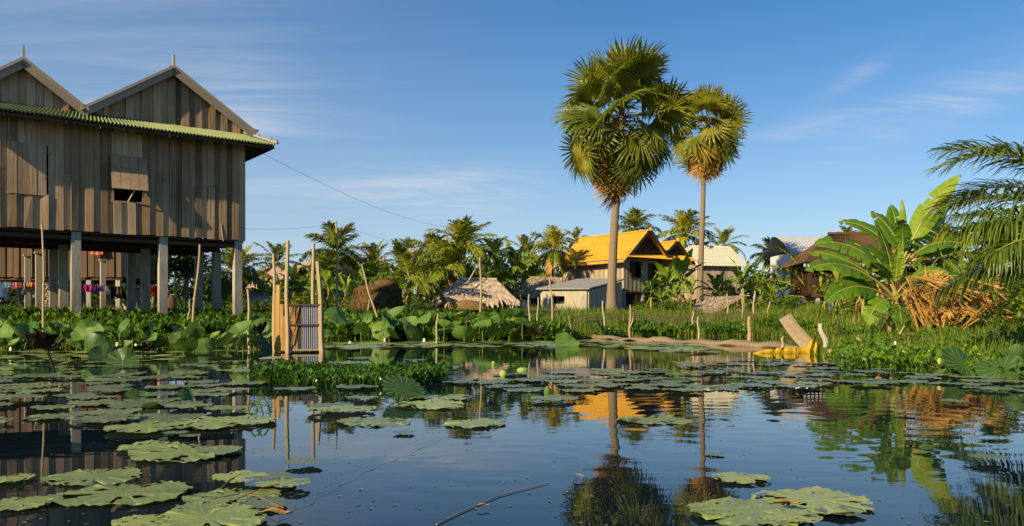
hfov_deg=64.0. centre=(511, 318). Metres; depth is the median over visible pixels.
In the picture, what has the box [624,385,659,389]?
lily pad
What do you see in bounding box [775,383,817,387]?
lily pad
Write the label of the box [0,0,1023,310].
sky
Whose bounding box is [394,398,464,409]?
lily pad
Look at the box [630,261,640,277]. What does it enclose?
window
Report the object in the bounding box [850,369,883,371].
lily pad
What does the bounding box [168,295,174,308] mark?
clay jar
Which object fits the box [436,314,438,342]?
pole
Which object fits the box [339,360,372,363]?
lily pad
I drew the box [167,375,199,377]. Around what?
lily pad
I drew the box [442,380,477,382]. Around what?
lily pad
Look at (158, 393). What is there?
lily pad
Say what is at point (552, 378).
lily pad
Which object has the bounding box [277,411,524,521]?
string
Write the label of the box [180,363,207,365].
lily pad
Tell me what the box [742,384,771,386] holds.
lily pad
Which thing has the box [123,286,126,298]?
trousers
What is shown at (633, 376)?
lily pad
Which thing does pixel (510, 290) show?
bush
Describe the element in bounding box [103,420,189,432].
lily pad
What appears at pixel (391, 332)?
lotus leaf
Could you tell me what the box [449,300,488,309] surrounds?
wall
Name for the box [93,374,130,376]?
lily pad
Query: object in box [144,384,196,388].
lily pad
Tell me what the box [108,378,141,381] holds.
lily pad
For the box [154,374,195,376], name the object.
lily pad
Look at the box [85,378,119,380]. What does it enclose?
lily pad
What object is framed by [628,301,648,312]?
bush
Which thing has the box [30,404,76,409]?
lily pad
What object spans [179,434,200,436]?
lily pad
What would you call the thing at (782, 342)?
pole
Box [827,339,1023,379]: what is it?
creeping weed
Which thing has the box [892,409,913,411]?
lily pad
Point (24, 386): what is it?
lily pad
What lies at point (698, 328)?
pole
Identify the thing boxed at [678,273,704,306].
banana plant
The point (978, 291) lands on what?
bush
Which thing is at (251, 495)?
dead stalk
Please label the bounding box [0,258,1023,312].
treeline
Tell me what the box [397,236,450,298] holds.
house
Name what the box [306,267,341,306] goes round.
banana plant
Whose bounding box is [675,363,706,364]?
lily pad
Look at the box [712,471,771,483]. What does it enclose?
lily pad
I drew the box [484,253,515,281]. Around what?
banana plant
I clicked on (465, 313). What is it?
lotus leaf
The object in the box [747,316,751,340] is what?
pole
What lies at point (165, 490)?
lily pad
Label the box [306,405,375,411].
lily pad
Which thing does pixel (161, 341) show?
lotus leaf
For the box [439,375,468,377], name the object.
lily pad
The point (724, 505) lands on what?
lily pad
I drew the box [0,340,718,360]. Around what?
lily pads
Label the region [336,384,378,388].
lily pad
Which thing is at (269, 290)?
banana plant
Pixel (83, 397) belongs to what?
lily pad
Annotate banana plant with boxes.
[245,270,272,290]
[256,280,272,302]
[266,273,297,294]
[277,261,310,295]
[289,270,323,301]
[303,277,330,298]
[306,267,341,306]
[331,273,357,305]
[344,267,372,287]
[345,249,392,284]
[365,259,404,285]
[380,265,406,288]
[396,271,415,301]
[414,260,450,288]
[469,258,495,277]
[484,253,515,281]
[487,241,546,298]
[495,260,525,290]
[518,263,538,299]
[638,272,669,307]
[646,257,691,305]
[649,287,670,300]
[657,248,709,311]
[664,281,688,308]
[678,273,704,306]
[700,270,735,296]
[723,258,765,310]
[744,266,775,309]
[758,280,785,306]
[762,270,789,305]
[787,281,802,304]
[805,174,986,333]
[806,275,831,308]
[812,264,850,313]
[855,265,881,313]
[871,246,909,312]
[908,257,938,303]
[942,251,995,287]
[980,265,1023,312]
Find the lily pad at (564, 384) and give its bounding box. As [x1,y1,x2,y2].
[557,382,600,386]
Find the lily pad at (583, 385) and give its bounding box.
[567,384,598,387]
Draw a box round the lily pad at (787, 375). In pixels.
[777,374,808,376]
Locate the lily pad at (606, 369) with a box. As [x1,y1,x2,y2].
[589,368,622,370]
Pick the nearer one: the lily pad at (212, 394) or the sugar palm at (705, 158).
the lily pad at (212, 394)
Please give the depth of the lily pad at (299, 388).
7.35 m
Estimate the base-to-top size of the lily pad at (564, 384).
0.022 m
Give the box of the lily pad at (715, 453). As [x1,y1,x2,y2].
[705,452,724,454]
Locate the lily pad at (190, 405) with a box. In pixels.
[164,403,211,407]
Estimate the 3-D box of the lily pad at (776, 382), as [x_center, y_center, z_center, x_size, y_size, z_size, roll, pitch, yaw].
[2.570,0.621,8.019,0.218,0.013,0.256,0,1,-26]
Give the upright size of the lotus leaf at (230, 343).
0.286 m
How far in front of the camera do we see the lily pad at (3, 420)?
5.08 m
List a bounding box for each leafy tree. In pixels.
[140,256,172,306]
[151,252,225,307]
[207,275,247,303]
[242,279,254,296]
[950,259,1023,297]
[995,280,1023,308]
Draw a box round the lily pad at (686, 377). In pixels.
[673,377,700,378]
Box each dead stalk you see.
[211,493,283,508]
[231,489,274,501]
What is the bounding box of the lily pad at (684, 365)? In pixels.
[677,364,708,366]
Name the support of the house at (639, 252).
on the ground at (839, 328)
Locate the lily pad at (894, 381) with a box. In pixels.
[875,380,908,382]
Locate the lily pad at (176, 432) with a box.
[162,430,188,433]
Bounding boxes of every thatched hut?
[426,268,522,309]
[513,276,564,309]
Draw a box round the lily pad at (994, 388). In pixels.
[962,386,1013,389]
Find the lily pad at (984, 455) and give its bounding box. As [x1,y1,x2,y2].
[969,452,1008,458]
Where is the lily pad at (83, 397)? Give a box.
[66,394,115,399]
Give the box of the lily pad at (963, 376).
[948,375,967,377]
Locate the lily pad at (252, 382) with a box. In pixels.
[219,381,269,384]
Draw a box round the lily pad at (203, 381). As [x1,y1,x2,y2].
[182,379,219,383]
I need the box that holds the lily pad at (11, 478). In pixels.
[0,473,36,482]
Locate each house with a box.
[0,45,278,315]
[0,247,168,308]
[245,265,317,302]
[303,255,356,304]
[346,256,386,285]
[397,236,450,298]
[554,227,698,310]
[669,245,746,310]
[762,236,824,310]
[777,226,936,308]
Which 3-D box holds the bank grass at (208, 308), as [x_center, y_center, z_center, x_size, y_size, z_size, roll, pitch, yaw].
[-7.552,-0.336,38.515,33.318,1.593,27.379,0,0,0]
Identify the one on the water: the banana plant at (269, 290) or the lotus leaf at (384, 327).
the lotus leaf at (384, 327)
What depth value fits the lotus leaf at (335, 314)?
22.06 m
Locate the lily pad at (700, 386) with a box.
[678,384,714,387]
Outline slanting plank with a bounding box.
[779,313,812,346]
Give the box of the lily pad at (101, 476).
[39,467,142,485]
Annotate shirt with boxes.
[0,282,3,297]
[111,286,116,297]
[151,286,156,296]
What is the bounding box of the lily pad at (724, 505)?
[687,499,752,516]
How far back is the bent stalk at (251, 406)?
5.35 m
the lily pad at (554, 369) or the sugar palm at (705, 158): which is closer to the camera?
the lily pad at (554, 369)
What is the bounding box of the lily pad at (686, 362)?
[675,362,698,363]
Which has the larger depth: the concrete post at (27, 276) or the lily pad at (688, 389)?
the concrete post at (27, 276)
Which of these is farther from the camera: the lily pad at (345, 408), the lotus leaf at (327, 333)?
the lotus leaf at (327, 333)
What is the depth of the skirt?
28.20 m
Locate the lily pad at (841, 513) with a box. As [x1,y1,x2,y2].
[813,505,858,515]
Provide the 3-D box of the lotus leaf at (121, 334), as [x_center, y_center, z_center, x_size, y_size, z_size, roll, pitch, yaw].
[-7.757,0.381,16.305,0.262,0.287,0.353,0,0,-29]
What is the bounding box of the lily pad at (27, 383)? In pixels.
[9,382,45,385]
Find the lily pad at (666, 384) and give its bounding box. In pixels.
[648,382,688,386]
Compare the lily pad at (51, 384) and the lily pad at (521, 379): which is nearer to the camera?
the lily pad at (51, 384)
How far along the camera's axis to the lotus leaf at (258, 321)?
18.89 m
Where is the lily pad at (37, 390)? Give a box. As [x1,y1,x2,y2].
[10,388,64,393]
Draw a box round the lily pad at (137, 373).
[104,371,145,374]
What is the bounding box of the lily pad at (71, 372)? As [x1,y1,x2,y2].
[56,371,85,372]
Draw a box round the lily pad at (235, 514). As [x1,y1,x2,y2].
[140,503,266,525]
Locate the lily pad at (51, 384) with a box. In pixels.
[40,383,71,386]
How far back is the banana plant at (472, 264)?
53.97 m
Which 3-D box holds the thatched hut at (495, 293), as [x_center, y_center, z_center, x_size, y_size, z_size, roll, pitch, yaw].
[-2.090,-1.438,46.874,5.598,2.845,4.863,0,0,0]
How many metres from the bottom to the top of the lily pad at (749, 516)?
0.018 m
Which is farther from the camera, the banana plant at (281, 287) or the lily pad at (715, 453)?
the banana plant at (281, 287)
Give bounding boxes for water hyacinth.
[0,304,271,344]
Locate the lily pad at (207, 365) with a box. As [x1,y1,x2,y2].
[197,364,220,366]
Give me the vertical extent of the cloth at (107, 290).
0.299 m
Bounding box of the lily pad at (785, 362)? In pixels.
[773,361,795,363]
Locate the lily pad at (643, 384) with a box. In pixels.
[622,383,661,386]
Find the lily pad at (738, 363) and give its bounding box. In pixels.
[724,363,752,364]
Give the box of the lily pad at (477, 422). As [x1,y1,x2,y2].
[442,418,505,427]
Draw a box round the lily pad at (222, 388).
[213,387,250,390]
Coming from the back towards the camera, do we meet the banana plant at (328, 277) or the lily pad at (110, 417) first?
the banana plant at (328, 277)
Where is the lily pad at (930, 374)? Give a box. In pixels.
[916,373,944,375]
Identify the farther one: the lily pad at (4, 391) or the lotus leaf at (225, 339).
the lotus leaf at (225, 339)
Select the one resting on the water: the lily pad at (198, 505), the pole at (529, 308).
the lily pad at (198, 505)
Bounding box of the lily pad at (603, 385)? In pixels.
[589,384,617,387]
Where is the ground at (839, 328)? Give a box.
[583,313,1021,367]
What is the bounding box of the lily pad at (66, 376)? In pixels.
[43,374,89,377]
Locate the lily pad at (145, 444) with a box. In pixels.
[116,440,179,450]
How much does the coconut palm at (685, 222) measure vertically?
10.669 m
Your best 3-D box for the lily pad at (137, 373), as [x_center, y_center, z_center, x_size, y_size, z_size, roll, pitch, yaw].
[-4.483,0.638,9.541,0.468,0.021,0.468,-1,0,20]
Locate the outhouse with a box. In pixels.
[272,240,324,352]
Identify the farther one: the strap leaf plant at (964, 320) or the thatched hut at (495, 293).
the thatched hut at (495, 293)
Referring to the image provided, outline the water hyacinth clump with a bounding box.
[243,357,459,386]
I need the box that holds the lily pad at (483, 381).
[475,380,509,383]
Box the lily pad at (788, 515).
[759,509,822,522]
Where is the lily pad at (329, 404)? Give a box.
[307,402,353,406]
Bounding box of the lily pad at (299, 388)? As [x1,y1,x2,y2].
[274,386,315,390]
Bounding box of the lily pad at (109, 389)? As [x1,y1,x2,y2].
[87,387,131,391]
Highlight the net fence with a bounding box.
[541,313,796,325]
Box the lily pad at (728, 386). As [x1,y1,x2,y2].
[712,385,747,388]
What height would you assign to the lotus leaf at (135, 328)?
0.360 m
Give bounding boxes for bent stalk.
[248,400,263,417]
[255,398,270,416]
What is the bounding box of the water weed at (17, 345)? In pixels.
[0,332,271,350]
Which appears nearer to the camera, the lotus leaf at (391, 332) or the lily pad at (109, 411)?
the lily pad at (109, 411)
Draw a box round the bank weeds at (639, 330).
[585,316,891,336]
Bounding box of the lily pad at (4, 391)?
[0,389,20,392]
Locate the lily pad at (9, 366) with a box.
[1,365,29,367]
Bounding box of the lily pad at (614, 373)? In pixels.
[602,372,629,374]
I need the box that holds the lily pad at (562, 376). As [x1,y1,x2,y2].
[540,374,577,377]
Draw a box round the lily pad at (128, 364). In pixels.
[113,364,149,365]
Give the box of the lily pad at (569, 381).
[550,379,584,382]
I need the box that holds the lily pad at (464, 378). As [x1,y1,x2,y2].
[435,376,477,380]
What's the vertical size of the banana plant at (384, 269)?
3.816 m
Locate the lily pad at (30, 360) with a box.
[13,360,48,361]
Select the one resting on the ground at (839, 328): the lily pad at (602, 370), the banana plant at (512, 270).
the banana plant at (512, 270)
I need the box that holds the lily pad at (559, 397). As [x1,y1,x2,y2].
[530,394,578,400]
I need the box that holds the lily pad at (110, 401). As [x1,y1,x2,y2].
[67,398,123,405]
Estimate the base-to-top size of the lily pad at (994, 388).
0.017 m
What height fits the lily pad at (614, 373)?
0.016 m
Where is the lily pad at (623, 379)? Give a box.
[608,378,634,381]
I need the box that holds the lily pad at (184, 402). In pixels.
[158,400,203,405]
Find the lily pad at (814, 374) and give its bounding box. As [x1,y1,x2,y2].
[800,373,833,375]
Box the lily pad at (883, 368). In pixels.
[872,368,892,369]
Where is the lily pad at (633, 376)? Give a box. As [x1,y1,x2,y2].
[608,374,644,377]
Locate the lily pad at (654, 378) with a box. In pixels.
[639,377,673,379]
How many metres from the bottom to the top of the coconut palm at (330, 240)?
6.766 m
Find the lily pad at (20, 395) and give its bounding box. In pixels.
[0,392,47,399]
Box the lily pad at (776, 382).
[762,381,786,383]
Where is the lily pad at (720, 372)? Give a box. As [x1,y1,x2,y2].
[703,371,725,373]
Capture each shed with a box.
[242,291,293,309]
[536,278,625,311]
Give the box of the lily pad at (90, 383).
[85,381,113,384]
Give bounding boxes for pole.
[41,224,44,331]
[175,278,176,306]
[191,244,200,326]
[247,289,250,348]
[335,221,337,306]
[361,264,377,316]
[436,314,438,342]
[479,257,481,311]
[528,294,530,320]
[536,297,538,320]
[549,277,552,321]
[602,301,605,325]
[628,305,630,336]
[697,317,699,338]
[726,294,728,312]
[741,289,743,316]
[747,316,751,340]
[752,291,755,314]
[781,337,784,347]
[818,324,828,346]
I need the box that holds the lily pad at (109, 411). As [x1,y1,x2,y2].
[73,407,141,414]
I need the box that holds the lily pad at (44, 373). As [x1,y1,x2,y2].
[18,373,63,374]
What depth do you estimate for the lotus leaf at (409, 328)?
21.51 m
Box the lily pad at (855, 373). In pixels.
[846,373,867,374]
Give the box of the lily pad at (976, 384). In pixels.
[954,382,991,385]
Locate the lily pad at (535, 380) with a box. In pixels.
[522,379,549,380]
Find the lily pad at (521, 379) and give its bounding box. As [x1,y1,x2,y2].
[515,378,549,380]
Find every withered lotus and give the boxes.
[25,328,64,372]
[67,356,81,367]
[133,341,153,359]
[252,321,266,349]
[526,325,547,341]
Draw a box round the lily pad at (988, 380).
[958,379,1004,381]
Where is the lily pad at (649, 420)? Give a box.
[616,415,692,424]
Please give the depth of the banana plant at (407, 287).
42.96 m
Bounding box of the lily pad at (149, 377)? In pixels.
[124,375,167,378]
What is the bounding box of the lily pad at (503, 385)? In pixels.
[485,384,533,387]
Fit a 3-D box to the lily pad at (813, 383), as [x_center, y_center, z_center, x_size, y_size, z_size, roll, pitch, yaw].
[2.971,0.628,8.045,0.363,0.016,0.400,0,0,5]
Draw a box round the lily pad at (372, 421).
[337,417,409,426]
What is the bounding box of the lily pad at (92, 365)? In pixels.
[72,365,106,366]
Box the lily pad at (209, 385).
[187,383,225,386]
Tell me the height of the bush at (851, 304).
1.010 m
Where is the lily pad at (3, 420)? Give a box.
[0,416,14,422]
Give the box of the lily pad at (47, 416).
[22,412,82,420]
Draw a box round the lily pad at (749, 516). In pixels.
[699,496,814,525]
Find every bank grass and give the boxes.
[0,298,739,323]
[523,299,837,338]
[815,298,1023,337]
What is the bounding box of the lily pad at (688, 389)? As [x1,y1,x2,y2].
[661,387,704,391]
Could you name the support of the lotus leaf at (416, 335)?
on the water
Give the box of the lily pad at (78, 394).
[52,392,96,396]
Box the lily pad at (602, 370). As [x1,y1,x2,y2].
[589,369,617,372]
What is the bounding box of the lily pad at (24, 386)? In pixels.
[0,384,48,389]
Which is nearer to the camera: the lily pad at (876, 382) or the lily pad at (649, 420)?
the lily pad at (649, 420)
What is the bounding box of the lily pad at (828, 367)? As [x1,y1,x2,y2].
[816,367,840,368]
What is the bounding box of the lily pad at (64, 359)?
[52,359,84,360]
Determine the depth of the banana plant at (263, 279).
46.03 m
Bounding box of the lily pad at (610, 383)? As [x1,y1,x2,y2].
[592,382,631,384]
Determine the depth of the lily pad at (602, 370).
9.79 m
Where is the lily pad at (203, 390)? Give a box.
[191,388,215,392]
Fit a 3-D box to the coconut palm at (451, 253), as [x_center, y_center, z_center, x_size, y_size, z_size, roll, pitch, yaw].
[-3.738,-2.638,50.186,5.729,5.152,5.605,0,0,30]
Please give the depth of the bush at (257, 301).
37.62 m
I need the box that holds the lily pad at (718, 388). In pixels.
[710,387,737,390]
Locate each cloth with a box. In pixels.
[22,282,26,294]
[91,251,102,254]
[105,286,109,294]
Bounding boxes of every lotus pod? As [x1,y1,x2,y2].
[499,370,506,376]
[517,367,527,370]
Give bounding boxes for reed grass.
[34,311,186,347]
[291,298,583,340]
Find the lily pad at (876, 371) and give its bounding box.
[862,370,890,372]
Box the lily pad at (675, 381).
[650,380,688,382]
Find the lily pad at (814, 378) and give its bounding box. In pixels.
[796,378,832,379]
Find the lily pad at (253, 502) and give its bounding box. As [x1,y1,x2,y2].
[237,496,287,507]
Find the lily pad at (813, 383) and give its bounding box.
[796,381,833,384]
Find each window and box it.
[6,118,46,195]
[110,131,147,203]
[554,296,563,303]
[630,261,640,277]
[715,274,723,282]
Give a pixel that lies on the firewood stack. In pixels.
(47, 294)
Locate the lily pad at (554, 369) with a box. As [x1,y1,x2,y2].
[544,368,573,370]
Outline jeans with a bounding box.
[4,282,9,300]
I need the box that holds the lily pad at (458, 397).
[418,394,471,399]
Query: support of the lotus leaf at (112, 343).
on the water
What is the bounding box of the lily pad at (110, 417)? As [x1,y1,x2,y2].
[65,413,141,422]
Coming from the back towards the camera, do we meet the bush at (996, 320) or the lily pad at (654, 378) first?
the bush at (996, 320)
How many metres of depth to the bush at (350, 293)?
57.58 m
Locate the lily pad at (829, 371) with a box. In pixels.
[814,371,844,372]
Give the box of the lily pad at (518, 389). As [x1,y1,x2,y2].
[503,387,544,391]
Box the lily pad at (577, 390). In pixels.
[562,388,600,391]
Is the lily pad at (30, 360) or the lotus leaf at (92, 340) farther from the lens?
the lotus leaf at (92, 340)
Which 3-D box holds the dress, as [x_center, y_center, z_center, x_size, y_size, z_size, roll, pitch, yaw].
[-14.361,-1.039,27.766,0.379,0.289,0.103,0,0,-32]
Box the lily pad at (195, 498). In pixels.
[181,488,280,505]
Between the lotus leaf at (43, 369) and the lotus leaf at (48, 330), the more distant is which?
the lotus leaf at (48, 330)
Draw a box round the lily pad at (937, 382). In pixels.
[929,381,958,384]
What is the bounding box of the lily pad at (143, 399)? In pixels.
[123,397,183,402]
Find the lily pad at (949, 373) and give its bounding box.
[932,373,961,374]
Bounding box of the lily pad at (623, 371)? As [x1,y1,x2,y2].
[608,370,641,373]
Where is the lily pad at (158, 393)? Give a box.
[139,391,177,396]
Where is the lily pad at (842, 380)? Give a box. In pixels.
[823,379,855,381]
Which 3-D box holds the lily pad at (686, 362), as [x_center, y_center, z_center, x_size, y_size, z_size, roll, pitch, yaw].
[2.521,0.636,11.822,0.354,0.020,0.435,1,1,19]
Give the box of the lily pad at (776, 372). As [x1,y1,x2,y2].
[757,371,785,373]
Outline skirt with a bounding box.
[116,286,122,298]
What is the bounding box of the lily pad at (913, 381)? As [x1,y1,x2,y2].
[896,379,928,383]
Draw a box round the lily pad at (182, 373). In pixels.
[165,371,209,374]
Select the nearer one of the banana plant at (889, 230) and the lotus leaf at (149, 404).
the lotus leaf at (149, 404)
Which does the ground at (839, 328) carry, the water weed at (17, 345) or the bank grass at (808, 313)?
the bank grass at (808, 313)
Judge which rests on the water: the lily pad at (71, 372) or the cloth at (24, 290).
the lily pad at (71, 372)
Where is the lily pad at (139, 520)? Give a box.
[111,514,167,525]
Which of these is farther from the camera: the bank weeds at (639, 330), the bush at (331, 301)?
the bush at (331, 301)
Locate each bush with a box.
[155,299,191,308]
[203,300,222,308]
[221,296,247,310]
[242,298,267,309]
[266,291,297,309]
[289,292,324,306]
[307,293,342,308]
[333,295,351,309]
[338,284,352,303]
[403,296,421,308]
[410,300,432,309]
[411,289,435,308]
[499,279,526,298]
[512,273,537,299]
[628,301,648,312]
[651,299,678,311]
[668,298,694,310]
[699,290,726,311]
[712,282,750,310]
[736,298,767,311]
[759,293,793,309]
[781,296,807,310]
[805,300,834,309]
[828,297,865,315]
[939,283,995,325]
[963,290,1010,324]
[982,288,1023,325]
[982,316,1022,330]
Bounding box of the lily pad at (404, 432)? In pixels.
[392,430,414,433]
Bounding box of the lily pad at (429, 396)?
[407,394,441,398]
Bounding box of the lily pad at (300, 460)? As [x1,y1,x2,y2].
[285,457,321,463]
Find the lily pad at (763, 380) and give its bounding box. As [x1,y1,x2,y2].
[748,380,778,381]
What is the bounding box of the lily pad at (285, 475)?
[254,472,295,478]
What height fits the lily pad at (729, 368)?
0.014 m
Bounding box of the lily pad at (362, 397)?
[344,395,379,398]
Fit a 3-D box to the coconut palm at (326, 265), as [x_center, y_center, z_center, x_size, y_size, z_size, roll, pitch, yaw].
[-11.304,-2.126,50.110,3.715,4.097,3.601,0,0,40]
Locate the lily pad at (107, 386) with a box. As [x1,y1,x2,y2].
[85,383,132,388]
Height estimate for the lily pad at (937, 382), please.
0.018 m
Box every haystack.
[349,278,404,309]
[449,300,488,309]
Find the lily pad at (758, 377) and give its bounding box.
[744,375,771,378]
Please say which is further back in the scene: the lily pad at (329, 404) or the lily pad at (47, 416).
the lily pad at (329, 404)
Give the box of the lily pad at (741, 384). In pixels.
[726,382,766,386]
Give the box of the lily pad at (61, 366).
[28,365,70,368]
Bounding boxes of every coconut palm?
[203,245,281,304]
[251,241,302,273]
[297,250,353,301]
[300,219,377,300]
[345,239,396,276]
[359,238,466,309]
[395,236,419,248]
[408,233,492,297]
[409,231,447,299]
[424,214,505,274]
[474,236,517,273]
[503,231,556,271]
[524,224,578,276]
[560,226,586,248]
[618,206,661,304]
[656,208,716,246]
[705,225,746,260]
[743,243,868,310]
[749,236,769,297]
[839,225,861,231]
[909,222,984,280]
[920,135,1023,310]
[951,223,1021,292]
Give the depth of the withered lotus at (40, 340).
9.52 m
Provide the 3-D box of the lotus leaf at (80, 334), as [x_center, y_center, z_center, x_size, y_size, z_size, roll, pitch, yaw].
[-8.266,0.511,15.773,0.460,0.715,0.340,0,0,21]
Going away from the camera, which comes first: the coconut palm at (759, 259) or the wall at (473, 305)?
the wall at (473, 305)
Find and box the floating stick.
[436,483,546,524]
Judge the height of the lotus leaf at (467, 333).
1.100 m
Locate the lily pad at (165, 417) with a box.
[119,413,203,422]
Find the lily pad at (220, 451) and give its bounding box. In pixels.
[196,447,237,454]
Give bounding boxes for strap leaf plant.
[873,281,965,329]
[881,308,927,332]
[936,279,1003,324]
[954,287,1023,328]
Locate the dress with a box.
[82,284,93,291]
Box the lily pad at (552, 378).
[528,376,562,379]
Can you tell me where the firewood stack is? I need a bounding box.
[42,283,48,307]
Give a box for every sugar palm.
[548,33,701,310]
[664,80,752,302]
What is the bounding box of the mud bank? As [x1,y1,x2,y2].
[589,334,798,347]
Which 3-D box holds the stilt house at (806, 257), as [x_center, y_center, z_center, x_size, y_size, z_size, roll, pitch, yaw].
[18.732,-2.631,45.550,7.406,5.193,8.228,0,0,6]
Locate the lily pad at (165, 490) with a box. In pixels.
[46,480,192,506]
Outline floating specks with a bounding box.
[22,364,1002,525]
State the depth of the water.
4.31 m
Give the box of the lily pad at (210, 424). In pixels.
[167,418,236,429]
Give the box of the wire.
[270,157,449,227]
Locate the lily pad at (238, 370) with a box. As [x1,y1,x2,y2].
[216,368,249,371]
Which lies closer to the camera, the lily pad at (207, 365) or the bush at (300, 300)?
the lily pad at (207, 365)
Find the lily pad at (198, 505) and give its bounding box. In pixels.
[171,500,227,512]
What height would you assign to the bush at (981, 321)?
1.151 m
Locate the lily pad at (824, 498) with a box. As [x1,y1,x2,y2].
[751,486,874,513]
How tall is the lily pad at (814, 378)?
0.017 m
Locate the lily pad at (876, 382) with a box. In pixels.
[849,380,892,383]
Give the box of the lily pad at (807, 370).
[795,370,819,371]
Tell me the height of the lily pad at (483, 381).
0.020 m
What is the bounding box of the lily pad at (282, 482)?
[254,476,310,487]
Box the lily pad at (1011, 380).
[989,379,1023,381]
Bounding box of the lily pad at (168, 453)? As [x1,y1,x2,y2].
[127,443,241,462]
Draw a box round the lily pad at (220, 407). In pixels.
[204,405,253,409]
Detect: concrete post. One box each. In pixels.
[23,254,31,308]
[34,251,41,309]
[99,259,106,308]
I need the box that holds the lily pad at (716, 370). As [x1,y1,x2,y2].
[699,369,731,371]
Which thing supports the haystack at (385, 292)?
on the ground at (839, 328)
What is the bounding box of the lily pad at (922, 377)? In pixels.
[904,375,941,378]
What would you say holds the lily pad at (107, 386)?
on the water
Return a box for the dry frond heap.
[892,264,1015,332]
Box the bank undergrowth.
[323,307,577,342]
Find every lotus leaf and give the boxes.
[0,323,13,350]
[8,338,19,345]
[14,321,38,334]
[15,323,38,348]
[34,365,64,373]
[37,325,48,331]
[45,327,56,345]
[53,323,72,349]
[54,322,69,335]
[57,359,84,365]
[66,334,82,350]
[70,319,103,349]
[71,327,94,340]
[84,332,108,358]
[88,344,115,361]
[104,326,118,333]
[107,325,122,339]
[107,340,121,346]
[107,346,138,363]
[115,331,129,343]
[116,339,139,347]
[118,318,128,339]
[120,327,142,348]
[124,340,131,345]
[124,389,155,398]
[134,326,146,343]
[136,325,150,345]
[140,402,157,407]
[141,332,156,342]
[146,321,157,338]
[151,335,168,348]
[168,328,183,349]
[171,326,181,337]
[173,337,197,352]
[177,386,192,398]
[181,327,206,339]
[185,320,195,337]
[194,323,205,337]
[194,337,215,351]
[210,331,219,349]
[215,333,233,352]
[221,330,236,346]
[224,338,232,349]
[229,320,251,351]
[237,327,253,344]
[245,333,257,344]
[248,339,260,349]
[250,315,260,320]
[251,317,266,326]
[256,324,269,332]
[257,314,268,320]
[257,332,271,349]
[259,312,270,317]
[263,330,271,341]
[266,323,271,340]
[324,329,334,339]
[327,307,346,333]
[327,319,351,337]
[353,323,370,341]
[358,310,372,324]
[371,321,394,340]
[375,321,388,342]
[381,311,398,341]
[382,324,400,341]
[382,375,426,400]
[387,305,404,340]
[396,316,416,340]
[403,319,413,334]
[403,325,422,341]
[415,312,430,330]
[426,309,437,327]
[427,310,441,318]
[432,324,454,340]
[437,312,454,341]
[438,319,452,341]
[452,321,460,326]
[452,325,477,341]
[459,309,470,325]
[473,319,490,340]
[477,329,488,341]
[478,312,495,329]
[483,324,498,341]
[490,314,499,322]
[501,308,525,318]
[501,320,513,341]
[513,317,531,338]
[555,332,578,345]
[935,368,946,373]
[941,347,985,375]
[973,355,1023,378]
[1002,343,1023,359]
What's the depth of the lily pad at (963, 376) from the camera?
9.04 m
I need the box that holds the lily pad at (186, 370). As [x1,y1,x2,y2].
[172,369,202,371]
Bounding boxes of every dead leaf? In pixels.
[258,507,291,513]
[774,498,800,503]
[875,376,891,379]
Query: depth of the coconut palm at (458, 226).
55.36 m
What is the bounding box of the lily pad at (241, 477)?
[212,469,268,482]
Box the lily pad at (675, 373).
[665,372,689,374]
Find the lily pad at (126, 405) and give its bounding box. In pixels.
[108,400,165,408]
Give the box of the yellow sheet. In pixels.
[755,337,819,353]
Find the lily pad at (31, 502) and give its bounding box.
[0,496,62,510]
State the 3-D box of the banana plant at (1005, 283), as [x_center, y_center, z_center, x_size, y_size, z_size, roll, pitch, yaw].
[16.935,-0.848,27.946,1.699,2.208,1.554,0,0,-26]
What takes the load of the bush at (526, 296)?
on the ground at (839, 328)
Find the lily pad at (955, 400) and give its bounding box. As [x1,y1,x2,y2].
[939,399,969,401]
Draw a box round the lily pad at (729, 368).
[717,367,742,369]
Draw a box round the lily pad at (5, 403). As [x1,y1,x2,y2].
[0,402,16,405]
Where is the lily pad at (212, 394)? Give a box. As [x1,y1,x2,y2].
[192,392,234,396]
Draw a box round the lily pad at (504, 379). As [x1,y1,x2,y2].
[493,378,519,380]
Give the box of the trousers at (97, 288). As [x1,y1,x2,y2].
[95,285,104,291]
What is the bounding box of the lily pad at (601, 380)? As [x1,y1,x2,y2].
[584,379,614,382]
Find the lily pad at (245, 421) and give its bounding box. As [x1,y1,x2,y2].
[179,414,276,428]
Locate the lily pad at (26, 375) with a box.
[7,374,53,377]
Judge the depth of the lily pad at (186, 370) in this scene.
9.99 m
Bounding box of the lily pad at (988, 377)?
[968,376,1001,378]
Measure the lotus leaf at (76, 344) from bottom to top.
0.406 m
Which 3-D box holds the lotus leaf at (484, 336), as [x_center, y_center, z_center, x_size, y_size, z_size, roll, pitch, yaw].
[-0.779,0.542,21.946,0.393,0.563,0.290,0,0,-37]
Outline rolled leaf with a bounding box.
[544,386,550,395]
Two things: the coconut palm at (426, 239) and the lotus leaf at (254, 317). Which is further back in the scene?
the coconut palm at (426, 239)
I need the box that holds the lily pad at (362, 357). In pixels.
[348,356,373,358]
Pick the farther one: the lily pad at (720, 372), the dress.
the dress
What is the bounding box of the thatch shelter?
[691,295,749,312]
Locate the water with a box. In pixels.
[0,336,1023,525]

